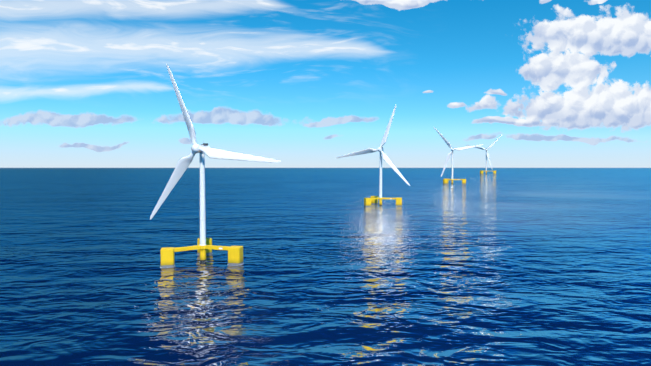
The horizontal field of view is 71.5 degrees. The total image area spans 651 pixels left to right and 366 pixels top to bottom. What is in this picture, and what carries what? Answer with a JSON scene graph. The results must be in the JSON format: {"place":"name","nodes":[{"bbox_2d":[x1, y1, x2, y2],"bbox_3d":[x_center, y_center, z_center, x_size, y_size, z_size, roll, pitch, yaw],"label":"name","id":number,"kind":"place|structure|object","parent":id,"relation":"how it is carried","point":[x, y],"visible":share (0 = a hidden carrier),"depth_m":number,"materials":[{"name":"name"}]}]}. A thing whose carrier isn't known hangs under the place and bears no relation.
{"place":"outdoors","nodes":[
{"label":"outdoors","id":0,"kind":"place"},
{"bbox_2d":[0,168,650,365],"bbox_3d":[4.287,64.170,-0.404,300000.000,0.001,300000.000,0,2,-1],"label":"sea water","id":1,"kind":"structure","parent":0,"point":[526,267],"depth_m":287.01,"materials":[{"name":"blue liquid"}]},
{"bbox_2d":[150,64,280,267],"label":"wind turbine","id":2,"kind":"object","parent":1,"relation":"on","point":[204,247],"visible":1,"depth_m":301.05,"materials":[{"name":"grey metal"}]},
{"bbox_2d":[337,105,409,206],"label":"wind turbine","id":3,"kind":"object","parent":1,"relation":"on","point":[368,202],"visible":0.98,"depth_m":745.74,"materials":[{"name":"grey metal"}]},
{"bbox_2d":[434,127,483,183],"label":"wind turbine","id":4,"kind":"object","parent":1,"relation":"on","point":[445,181],"visible":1,"depth_m":1738.40,"materials":[{"name":"grey metal"}]},
{"bbox_2d":[466,135,501,173],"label":"wind turbine","id":5,"kind":"object","parent":1,"relation":"on","point":[487,154],"visible":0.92,"depth_m":4291.78,"materials":[{"name":"grey metal"}]},
{"bbox_2d":[0,0,650,167],"label":"sky","id":6,"kind":"structure","parent":0,"point":[84,83],"materials":[{"name":"blue"}]}
]}

